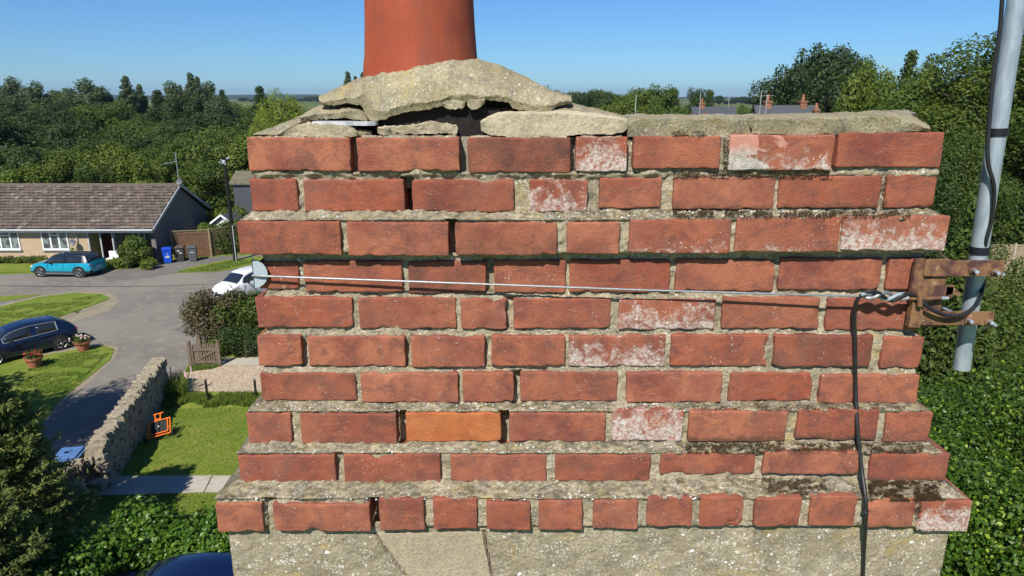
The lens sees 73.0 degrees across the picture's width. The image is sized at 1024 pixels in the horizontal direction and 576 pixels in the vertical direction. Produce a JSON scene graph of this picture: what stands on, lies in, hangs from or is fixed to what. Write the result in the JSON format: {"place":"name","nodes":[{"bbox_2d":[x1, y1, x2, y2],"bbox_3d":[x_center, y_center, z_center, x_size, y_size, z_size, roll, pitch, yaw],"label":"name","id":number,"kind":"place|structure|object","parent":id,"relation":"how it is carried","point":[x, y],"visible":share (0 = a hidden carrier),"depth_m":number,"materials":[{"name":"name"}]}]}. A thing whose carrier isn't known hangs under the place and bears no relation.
{"place":"outdoors","nodes":[
{"label":"outdoors","id":0,"kind":"place"},
{"bbox_2d":[0,255,261,501],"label":"road","id":1,"kind":"structure","parent":0,"point":[136,326],"depth_m":30.62,"materials":[{"name":"grey asphalt"}]},
{"bbox_2d":[0,315,78,364],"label":"parked car","id":2,"kind":"object","parent":1,"relation":"on","point":[19,337],"visible":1,"depth_m":27.58,"materials":[{"name":"blue paint"}]},
{"bbox_2d":[0,291,117,318],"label":"island edge","id":3,"kind":"object","parent":1,"relation":"on","point":[111,296],"visible":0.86,"depth_m":35.27,"materials":[{"name":"grey concrete"}]},
{"bbox_2d":[0,293,109,325],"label":"green island","id":4,"kind":"structure","parent":3,"relation":"on","point":[62,298],"depth_m":34.35,"materials":[{"name":"green plant"}]},
{"bbox_2d":[7,343,117,433],"bbox_3d":[-16.447,4.180,22.309,7.292,0.001,12.589,-10,18,-31],"label":"verge edge","id":5,"kind":"object","parent":1,"relation":"on","point":[79,387],"visible":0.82,"depth_m":25.49,"materials":[{"name":"grey concrete"}]},
{"bbox_2d":[0,345,113,479],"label":"verge","id":6,"kind":"structure","parent":5,"relation":"on","point":[14,372],"depth_m":25.82,"materials":[{"name":"green plant"}]},
{"bbox_2d":[0,258,251,397],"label":"verge grass","id":7,"kind":"structure","parent":6,"relation":"on","point":[76,356],"depth_m":27.31,"materials":[{"name":"green plant"}]},
{"bbox_2d":[30,250,105,277],"bbox_3d":[-25.793,-1.424,40.174,3.734,1.389,1.865,1,16,3],"label":"parked car","id":8,"kind":"object","parent":1,"relation":"on","point":[79,264],"visible":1,"depth_m":39.48,"materials":[{"name":"teal paint"}]},
{"bbox_2d":[65,299,119,321],"bbox_3d":[-20.090,1.081,33.489,1.250,0.001,4.115,2,16,6],"label":"gravel wash","id":9,"kind":"object","parent":1,"relation":"on","point":[106,307],"visible":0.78,"depth_m":33.31},
{"bbox_2d":[212,265,265,297],"bbox_3d":[-13.787,-0.270,35.824,1.790,1.500,3.293,8,18,28],"label":"parked car","id":10,"kind":"object","parent":1,"relation":"on","point":[242,278],"visible":0.41,"depth_m":35.02,"materials":[{"name":"white paint"}]},
{"bbox_2d":[69,391,261,572],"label":"front lawn","id":11,"kind":"structure","parent":0,"point":[103,517],"depth_m":20.06,"materials":[{"name":"green plant"}]},
{"bbox_2d":[0,480,64,575],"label":"spruce tree","id":12,"kind":"object","parent":11,"relation":"on","point":[16,528],"visible":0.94,"depth_m":12.34,"materials":[{"name":"green plant"}]},
{"bbox_2d":[0,376,110,541],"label":"spruce tree","id":13,"kind":"object","parent":11,"relation":"on","point":[24,449],"visible":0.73,"depth_m":14.23,"materials":[{"name":"green plant"}]},
{"bbox_2d":[13,492,230,575],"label":"climber hedge","id":14,"kind":"object","parent":11,"relation":"on","point":[153,534],"visible":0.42,"depth_m":13.98,"materials":[{"name":"green plant"}]},
{"bbox_2d":[97,475,211,494],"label":"slab path","id":15,"kind":"structure","parent":11,"relation":"on","point":[124,485],"depth_m":18.37,"materials":[{"name":"concrete"}]},
{"bbox_2d":[144,412,174,442],"bbox_3d":[-10.645,4.202,20.958,0.839,0.648,0.756,-5,16,-16],"label":"trolley frame","id":16,"kind":"object","parent":11,"relation":"on","point":[154,428],"visible":1,"depth_m":20.88,"materials":[{"name":"orange metal"}]},
{"bbox_2d":[111,552,233,575],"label":"parked car","id":17,"kind":"object","parent":11,"relation":"on","point":[207,564],"visible":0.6,"depth_m":13.05,"materials":[{"name":"blue paint"}]},
{"bbox_2d":[162,363,259,408],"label":"border grass","id":18,"kind":"structure","parent":11,"relation":"on","point":[177,394],"depth_m":23.50,"materials":[{"name":"green plant"}]},
{"bbox_2d":[97,255,240,280],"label":"driveway","id":19,"kind":"structure","parent":0,"point":[163,268],"depth_m":41.13,"materials":[{"name":"grey concrete"}]},
{"bbox_2d":[2,99,752,115],"bbox_3d":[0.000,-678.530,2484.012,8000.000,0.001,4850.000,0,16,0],"label":"fields","id":20,"kind":"structure","parent":0,"point":[314,104],"depth_m":855.83,"materials":[{"name":"green plant"}]},
{"bbox_2d":[0,0,1005,96],"label":"sky","id":21,"kind":"structure","parent":0,"point":[239,46],"materials":[{"name":"blue"}]},
{"bbox_2d":[0,192,1022,521],"bbox_3d":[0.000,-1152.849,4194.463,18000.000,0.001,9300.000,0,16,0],"label":"ground","id":22,"kind":"structure","parent":0,"point":[216,256],"depth_m":43.42,"materials":[{"name":"green plant"}]},
{"bbox_2d":[0,76,39,112],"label":"broadleaf tree","id":23,"kind":"object","parent":22,"relation":"on","point":[9,90],"visible":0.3,"depth_m":142.72,"materials":[{"name":"green plant"}]},
{"bbox_2d":[0,112,44,164],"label":"broadleaf tree","id":24,"kind":"object","parent":22,"relation":"on","point":[7,131],"visible":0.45,"depth_m":66.11,"materials":[{"name":"green plant"}]},
{"bbox_2d":[0,143,53,182],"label":"broadleaf tree","id":25,"kind":"object","parent":22,"relation":"on","point":[17,160],"visible":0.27,"depth_m":60.54,"materials":[{"name":"green plant"}]},
{"bbox_2d":[0,162,55,182],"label":"broadleaf tree","id":26,"kind":"object","parent":22,"relation":"on","point":[32,174],"visible":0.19,"depth_m":51.32,"materials":[{"name":"green plant"}]},
{"bbox_2d":[2,109,54,127],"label":"broadleaf tree","id":27,"kind":"object","parent":22,"relation":"on","point":[30,116],"visible":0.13,"depth_m":108.39,"materials":[{"name":"green plant"}]},
{"bbox_2d":[20,80,59,109],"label":"broadleaf tree","id":28,"kind":"object","parent":22,"relation":"on","point":[37,91],"visible":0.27,"depth_m":142.87,"materials":[{"name":"green plant"}]},
{"bbox_2d":[37,109,88,137],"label":"broadleaf tree","id":29,"kind":"object","parent":22,"relation":"on","point":[61,116],"visible":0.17,"depth_m":107.12,"materials":[{"name":"green plant"}]},
{"bbox_2d":[40,149,89,182],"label":"broadleaf tree","id":30,"kind":"object","parent":22,"relation":"on","point":[60,168],"visible":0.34,"depth_m":52.95,"materials":[{"name":"green plant"}]},
{"bbox_2d":[26,121,103,156],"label":"broadleaf tree","id":31,"kind":"object","parent":22,"relation":"on","point":[63,130],"visible":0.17,"depth_m":83.84,"materials":[{"name":"green plant"}]},
{"bbox_2d":[40,141,97,174],"bbox_3d":[-40.228,-10.168,62.988,5.472,6.180,6.135,14,21,41],"label":"broadleaf tree","id":32,"kind":"object","parent":22,"relation":"on","point":[82,148],"visible":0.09,"depth_m":62.65,"materials":[{"name":"green plant"}]},
{"bbox_2d":[53,446,86,482],"bbox_3d":[-11.568,4.777,18.193,0.660,1.030,0.760,-3,16,-10],"label":"wheelie bin","id":33,"kind":"object","parent":22,"relation":"on","point":[77,452],"visible":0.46,"depth_m":18.03,"materials":[{"name":"blue plastic"}]},
{"bbox_2d":[0,263,140,272],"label":"front verge","id":34,"kind":"structure","parent":22,"relation":"on","point":[13,267],"depth_m":41.82,"materials":[{"name":"green plant"}]},
{"bbox_2d":[115,234,154,267],"bbox_3d":[-22.800,-2.264,42.015,2.192,1.939,2.178,0,16,0],"label":"leafy shrub","id":35,"kind":"object","parent":34,"relation":"on","point":[138,248],"visible":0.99,"depth_m":41.56,"materials":[{"name":"green plant"}]},
{"bbox_2d":[43,136,98,164],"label":"broadleaf tree","id":36,"kind":"object","parent":22,"relation":"on","point":[62,143],"visible":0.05,"depth_m":68.74,"materials":[{"name":"green plant"}]},
{"bbox_2d":[52,458,109,515],"bbox_3d":[-11.033,5.062,17.202,1.460,1.104,1.463,0,16,0],"label":"wall stub","id":37,"kind":"object","parent":22,"relation":"on","point":[99,484],"depth_m":17.53,"materials":[{"name":"stone"}]},
{"bbox_2d":[57,77,110,106],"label":"broadleaf tree","id":38,"kind":"object","parent":22,"relation":"on","point":[85,87],"visible":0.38,"depth_m":143.67,"materials":[{"name":"green plant"}]},
{"bbox_2d":[70,106,116,136],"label":"broadleaf tree","id":39,"kind":"object","parent":22,"relation":"on","point":[102,119],"visible":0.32,"depth_m":113.53,"materials":[{"name":"green plant"}]},
{"bbox_2d":[72,85,118,110],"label":"broadleaf tree","id":40,"kind":"object","parent":22,"relation":"on","point":[107,94],"visible":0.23,"depth_m":144.60,"materials":[{"name":"green plant"}]},
{"bbox_2d":[72,157,127,182],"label":"broadleaf tree","id":41,"kind":"object","parent":22,"relation":"on","point":[104,175],"visible":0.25,"depth_m":52.33,"materials":[{"name":"green plant"}]},
{"bbox_2d":[71,101,135,134],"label":"broadleaf tree","id":42,"kind":"object","parent":22,"relation":"on","point":[118,107],"visible":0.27,"depth_m":114.84,"materials":[{"name":"green plant"}]},
{"bbox_2d":[0,153,210,262],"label":"bungalow","id":43,"kind":"object","parent":22,"relation":"on","point":[48,220],"visible":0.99,"depth_m":43.67,"materials":[{"name":"brown tile"}]},
{"bbox_2d":[0,233,22,250],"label":"window","id":44,"kind":"structure","parent":43,"relation":"in","point":[8,241],"depth_m":42.65,"materials":[{"name":"white plastic"}]},
{"bbox_2d":[40,233,70,250],"bbox_3d":[-28.167,-2.916,42.621,1.719,1.280,0.140,0,15,0],"label":"window","id":45,"kind":"structure","parent":43,"relation":"in","point":[50,241],"depth_m":42.65,"materials":[{"name":"white plastic"}]},
{"bbox_2d":[77,124,133,141],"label":"broadleaf tree","id":46,"kind":"object","parent":22,"relation":"on","point":[110,133],"visible":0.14,"depth_m":86.80,"materials":[{"name":"green plant"}]},
{"bbox_2d":[76,140,135,176],"bbox_3d":[-34.147,-9.645,60.466,5.346,6.508,6.102,2,16,6],"label":"broadleaf tree","id":47,"kind":"object","parent":22,"relation":"on","point":[114,150],"visible":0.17,"depth_m":58.48,"materials":[{"name":"green plant"}]},
{"bbox_2d":[82,357,168,496],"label":"stone wall","id":48,"kind":"structure","parent":22,"relation":"on","point":[116,439],"depth_m":19.96,"materials":[{"name":"stone"}]},
{"bbox_2d":[116,75,139,115],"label":"poplar tree","id":49,"kind":"object","parent":22,"relation":"on","point":[128,96],"visible":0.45,"depth_m":143.72,"materials":[{"name":"green plant"}]},
{"bbox_2d":[111,152,157,182],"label":"broadleaf tree","id":50,"kind":"object","parent":22,"relation":"on","point":[138,166],"visible":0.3,"depth_m":52.78,"materials":[{"name":"green plant"}]},
{"bbox_2d":[123,132,177,156],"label":"broadleaf tree","id":51,"kind":"object","parent":22,"relation":"on","point":[143,142],"visible":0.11,"depth_m":71.88,"materials":[{"name":"green plant"}]},
{"bbox_2d":[119,117,182,140],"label":"broadleaf tree","id":52,"kind":"object","parent":22,"relation":"on","point":[138,124],"visible":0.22,"depth_m":110.14,"materials":[{"name":"green plant"}]},
{"bbox_2d":[143,89,166,122],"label":"conifer tree","id":53,"kind":"object","parent":22,"relation":"on","point":[155,111],"visible":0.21,"depth_m":129.58,"materials":[{"name":"green plant"}]},
{"bbox_2d":[129,140,190,181],"bbox_3d":[-31.229,-9.835,61.474,6.303,6.356,7.066,15,21,42],"label":"broadleaf tree","id":54,"kind":"object","parent":22,"relation":"on","point":[157,151],"visible":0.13,"depth_m":60.22,"materials":[{"name":"green plant"}]},
{"bbox_2d":[139,151,197,182],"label":"broadleaf tree","id":55,"kind":"object","parent":22,"relation":"on","point":[165,172],"visible":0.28,"depth_m":52.60,"materials":[{"name":"green plant"}]},
{"bbox_2d":[151,124,203,141],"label":"broadleaf tree","id":56,"kind":"object","parent":22,"relation":"on","point":[175,131],"visible":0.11,"depth_m":88.15,"materials":[{"name":"green plant"}]},
{"bbox_2d":[159,92,204,126],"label":"broadleaf tree","id":57,"kind":"object","parent":22,"relation":"on","point":[181,107],"visible":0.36,"depth_m":123.86,"materials":[{"name":"green plant"}]},
{"bbox_2d":[173,232,212,256],"bbox_3d":[-20.498,-2.793,44.496,2.243,1.600,0.051,-4,16,-14],"label":"board fence","id":58,"kind":"object","parent":22,"relation":"on","point":[197,240],"visible":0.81,"depth_m":44.45,"materials":[{"name":"brown wood"}]},
{"bbox_2d":[172,159,233,222],"bbox_3d":[-23.624,-6.865,52.242,5.162,5.532,5.787,8,17,27],"label":"broadleaf tree","id":59,"kind":"object","parent":22,"relation":"on","point":[200,182],"visible":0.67,"depth_m":51.58,"materials":[{"name":"green plant"}]},
{"bbox_2d":[186,340,221,365],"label":"picket gate","id":60,"kind":"structure","parent":22,"relation":"on","point":[215,348],"depth_m":26.38,"materials":[{"name":"brown wood"}]},
{"bbox_2d":[169,225,239,258],"bbox_3d":[-19.577,-3.017,44.819,4.474,1.860,0.917,-10,19,-33],"label":"lattice fence","id":61,"kind":"object","parent":22,"relation":"on","point":[209,244],"visible":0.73,"depth_m":44.37,"materials":[{"name":"brown wood"}]},
{"bbox_2d":[176,138,235,196],"bbox_3d":[-27.027,-9.818,61.062,6.144,6.550,6.887,-3,16,-10],"label":"broadleaf tree","id":62,"kind":"object","parent":22,"relation":"on","point":[202,153],"visible":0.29,"depth_m":60.12,"materials":[{"name":"green plant"}]},
{"bbox_2d":[178,285,248,345],"bbox_3d":[-12.171,1.246,28.133,2.903,2.578,2.530,0,16,0],"label":"smoke bush","id":63,"kind":"object","parent":22,"relation":"on","point":[202,305],"visible":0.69,"depth_m":27.70,"materials":[{"name":"brown plant"}]},
{"bbox_2d":[175,256,262,272],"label":"pavement verge","id":64,"kind":"structure","parent":22,"relation":"on","point":[258,258],"depth_m":42.31,"materials":[{"name":"green plant"}]},
{"bbox_2d":[219,156,237,260],"bbox_3d":[-17.369,-4.831,42.658,0.647,6.511,0.644,0,16,0],"label":"telegraph pole","id":65,"kind":"object","parent":64,"relation":"on","point":[233,243],"visible":1,"depth_m":42.60,"materials":[{"name":"wood"}]},
{"bbox_2d":[189,112,248,132],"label":"broadleaf tree","id":66,"kind":"object","parent":22,"relation":"on","point":[215,119],"visible":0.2,"depth_m":108.25,"materials":[{"name":"green plant"}]},
{"bbox_2d":[198,95,240,127],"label":"broadleaf tree","id":67,"kind":"object","parent":22,"relation":"on","point":[219,105],"visible":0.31,"depth_m":116.24,"materials":[{"name":"green plant"}]},
{"bbox_2d":[201,220,239,253],"bbox_3d":[-19.041,-3.365,45.609,3.184,2.137,2.680,-8,17,-27],"label":"garden shrub","id":68,"kind":"object","parent":22,"relation":"on","point":[225,235],"visible":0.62,"depth_m":45.20,"materials":[{"name":"green plant"}]},
{"bbox_2d":[187,365,263,391],"bbox_3d":[-5.126,2.940,26.721,14.253,0.001,5.273,0,16,0],"label":"gravel bed","id":69,"kind":"object","parent":22,"relation":"on","point":[230,378],"visible":0.11,"depth_m":25.36,"materials":[{"name":"beige gravel"}]},
{"bbox_2d":[217,134,252,190],"bbox_3d":[-22.834,-10.324,62.093,6.882,6.964,6.030,-7,17,-25],"label":"broadleaf tree","id":70,"kind":"object","parent":22,"relation":"on","point":[238,155],"visible":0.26,"depth_m":59.85,"materials":[{"name":"green plant"}]},
{"bbox_2d":[204,320,266,357],"bbox_3d":[-10.838,2.027,27.641,2.724,1.596,2.075,0,16,0],"label":"leafy shrub","id":71,"kind":"object","parent":22,"relation":"on","point":[238,336],"visible":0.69,"depth_m":27.16,"materials":[{"name":"green plant"}]},
{"bbox_2d":[206,288,265,332],"bbox_3d":[-11.054,1.263,28.446,2.667,2.388,2.518,7,17,24],"label":"leafy shrub","id":72,"kind":"object","parent":22,"relation":"on","point":[250,313],"visible":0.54,"depth_m":27.80,"materials":[{"name":"green plant"}]},
{"bbox_2d":[229,171,254,212],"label":"outbuilding","id":73,"kind":"structure","parent":22,"relation":"on","point":[239,182],"depth_m":51.77,"materials":[{"name":"grey stone"}]},
{"bbox_2d":[252,88,306,126],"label":"willow tree","id":74,"kind":"object","parent":22,"relation":"on","point":[289,113],"visible":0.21,"depth_m":87.97,"materials":[{"name":"green plant"}]},
{"bbox_2d":[214,58,971,575],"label":"chimney","id":75,"kind":"object","parent":22,"relation":"on","point":[402,428],"visible":0.98,"depth_m":1.66,"materials":[{"name":"brick"}]},
{"bbox_2d":[363,0,476,131],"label":"chimney pot","id":76,"kind":"object","parent":75,"relation":"on","point":[401,35],"visible":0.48,"depth_m":1.58,"materials":[{"name":"ceramic"}]},
{"bbox_2d":[852,297,868,575],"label":"black cable","id":77,"kind":"object","parent":75,"relation":"attached to","point":[865,510],"visible":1,"depth_m":1.66,"materials":[{"name":"plastic"}]},
{"bbox_2d":[905,258,1005,327],"bbox_3d":[1.033,0.006,1.651,0.255,0.171,0.141,0,16,0],"label":"pole bracket","id":78,"kind":"object","parent":75,"relation":"attached to","point":[928,283],"visible":0.91,"depth_m":1.61,"materials":[{"name":"metal"}]},
{"bbox_2d":[252,274,916,302],"bbox_3d":[0.165,0.002,1.602,1.546,0.058,0.024,0,16,1],"label":"lashing wire","id":79,"kind":"object","parent":78,"relation":"attached to","point":[896,297],"visible":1,"depth_m":1.60,"materials":[{"name":"metal"}]},
{"bbox_2d":[952,0,1023,371],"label":"aerial pole","id":80,"kind":"object","parent":78,"relation":"attached to","point":[1011,42],"visible":0.94,"depth_m":1.59,"materials":[{"name":"metal"}]},
{"bbox_2d":[923,0,1004,317],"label":"aerial cable","id":81,"kind":"object","parent":80,"relation":"attached to","point":[987,142],"visible":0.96,"depth_m":1.58,"materials":[{"name":"black plastic"}]},
{"bbox_2d":[596,95,640,114],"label":"broadleaf tree","id":82,"kind":"object","parent":22,"relation":"on","point":[620,108],"visible":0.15,"depth_m":105.82,"materials":[{"name":"green plant"}]},
{"bbox_2d":[622,87,664,113],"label":"broadleaf tree","id":83,"kind":"object","parent":22,"relation":"on","point":[646,101],"visible":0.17,"depth_m":114.81,"materials":[{"name":"green plant"}]},
{"bbox_2d":[627,83,682,112],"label":"broadleaf tree","id":84,"kind":"object","parent":22,"relation":"on","point":[669,99],"visible":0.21,"depth_m":132.06,"materials":[{"name":"green plant"}]},
{"bbox_2d":[683,87,712,110],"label":"broadleaf tree","id":85,"kind":"object","parent":22,"relation":"on","point":[694,99],"visible":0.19,"depth_m":153.65,"materials":[{"name":"green plant"}]},
{"bbox_2d":[688,98,736,114],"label":"cottage","id":86,"kind":"structure","parent":22,"relation":"on","point":[714,110],"depth_m":118.38,"materials":[{"name":"ceramic"}]},
{"bbox_2d":[750,94,819,113],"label":"cottage","id":87,"kind":"structure","parent":22,"relation":"on","point":[802,106],"depth_m":84.75,"materials":[{"name":"grey stone"}]},
{"bbox_2d":[747,63,823,106],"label":"broadleaf tree","id":88,"kind":"object","parent":22,"relation":"on","point":[796,80],"visible":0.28,"depth_m":99.84,"materials":[{"name":"green plant"}]},
{"bbox_2d":[792,47,848,112],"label":"broadleaf tree","id":89,"kind":"object","parent":22,"relation":"on","point":[813,76],"visible":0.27,"depth_m":100.72,"materials":[{"name":"green plant"}]},
{"bbox_2d":[797,42,873,112],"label":"broadleaf tree","id":90,"kind":"object","parent":22,"relation":"on","point":[838,61],"visible":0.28,"depth_m":99.75,"materials":[{"name":"green plant"}]},
{"bbox_2d":[832,58,890,112],"bbox_3d":[30.716,-13.081,60.396,4.936,13.421,5.634,-11,19,-34],"label":"broadleaf tree","id":91,"kind":"object","parent":22,"relation":"on","point":[853,101],"visible":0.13,"depth_m":59.44,"materials":[{"name":"green plant"}]},
{"bbox_2d":[861,67,901,111],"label":"broadleaf tree","id":92,"kind":"object","parent":22,"relation":"on","point":[881,85],"visible":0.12,"depth_m":57.68,"materials":[{"name":"green plant"}]},
{"bbox_2d":[895,49,919,93],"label":"conifer tree","id":93,"kind":"object","parent":22,"relation":"on","point":[910,64],"visible":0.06,"depth_m":66.51,"materials":[{"name":"green plant"}]},
{"bbox_2d":[869,30,1023,235],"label":"broadleaf tree","id":94,"kind":"object","parent":22,"relation":"on","point":[903,101],"visible":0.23,"depth_m":40.88,"materials":[{"name":"green plant"}]},
{"bbox_2d":[921,141,978,258],"bbox_3d":[18.257,-2.374,30.741,4.178,8.400,4.310,2,16,6],"label":"broadleaf tree","id":95,"kind":"object","parent":22,"relation":"on","point":[936,204],"visible":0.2,"depth_m":28.88,"materials":[{"name":"green plant"}]},
{"bbox_2d":[915,190,1003,423],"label":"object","id":96,"kind":"object","parent":22,"relation":"on","point":[937,355],"visible":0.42,"depth_m":19.55,"materials":[{"name":"green plant"}]},
{"bbox_2d":[901,61,1023,226],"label":"broadleaf tree","id":97,"kind":"object","parent":22,"relation":"on","point":[960,80],"visible":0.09,"depth_m":41.92,"materials":[{"name":"green plant"}]},
{"bbox_2d":[914,298,1023,370],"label":"garden shrub","id":98,"kind":"object","parent":22,"relation":"on","point":[1019,325],"visible":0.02,"depth_m":24.25,"materials":[{"name":"green plant"}]},
{"bbox_2d":[917,355,1023,525],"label":"leafy shrub","id":99,"kind":"object","parent":22,"relation":"on","point":[1003,449],"visible":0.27,"depth_m":13.21,"materials":[{"name":"green plant"}]},
{"bbox_2d":[917,362,1023,461],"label":"garden shrub","id":100,"kind":"object","parent":22,"relation":"on","point":[932,401],"visible":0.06,"depth_m":17.67,"materials":[{"name":"green plant"}]},
{"bbox_2d":[925,122,1023,264],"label":"broadleaf tree","id":101,"kind":"object","parent":22,"relation":"on","point":[1004,191],"visible":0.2,"depth_m":28.94,"materials":[{"name":"green plant"}]},
{"bbox_2d":[926,255,1023,442],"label":"garden shrub","id":102,"kind":"object","parent":22,"relation":"on","point":[1002,311],"visible":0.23,"depth_m":26.13,"materials":[{"name":"green plant"}]},
{"bbox_2d":[928,425,1023,575],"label":"privet hedge","id":103,"kind":"object","parent":22,"relation":"on","point":[989,541],"visible":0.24,"depth_m":10.19,"materials":[{"name":"green plant"}]},
{"bbox_2d":[938,50,1023,244],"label":"broadleaf tree","id":104,"kind":"object","parent":22,"relation":"on","point":[984,125],"visible":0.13,"depth_m":39.95,"materials":[{"name":"green plant"}]},
{"bbox_2d":[988,243,1023,273],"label":"board fence","id":105,"kind":"object","parent":22,"relation":"on","point":[1017,251],"visible":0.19,"depth_m":39.90,"materials":[{"name":"wood"}]},
{"bbox_2d":[990,169,1023,255],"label":"broadleaf tree","id":106,"kind":"object","parent":22,"relation":"on","point":[1021,225],"visible":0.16,"depth_m":40.01,"materials":[{"name":"green plant"}]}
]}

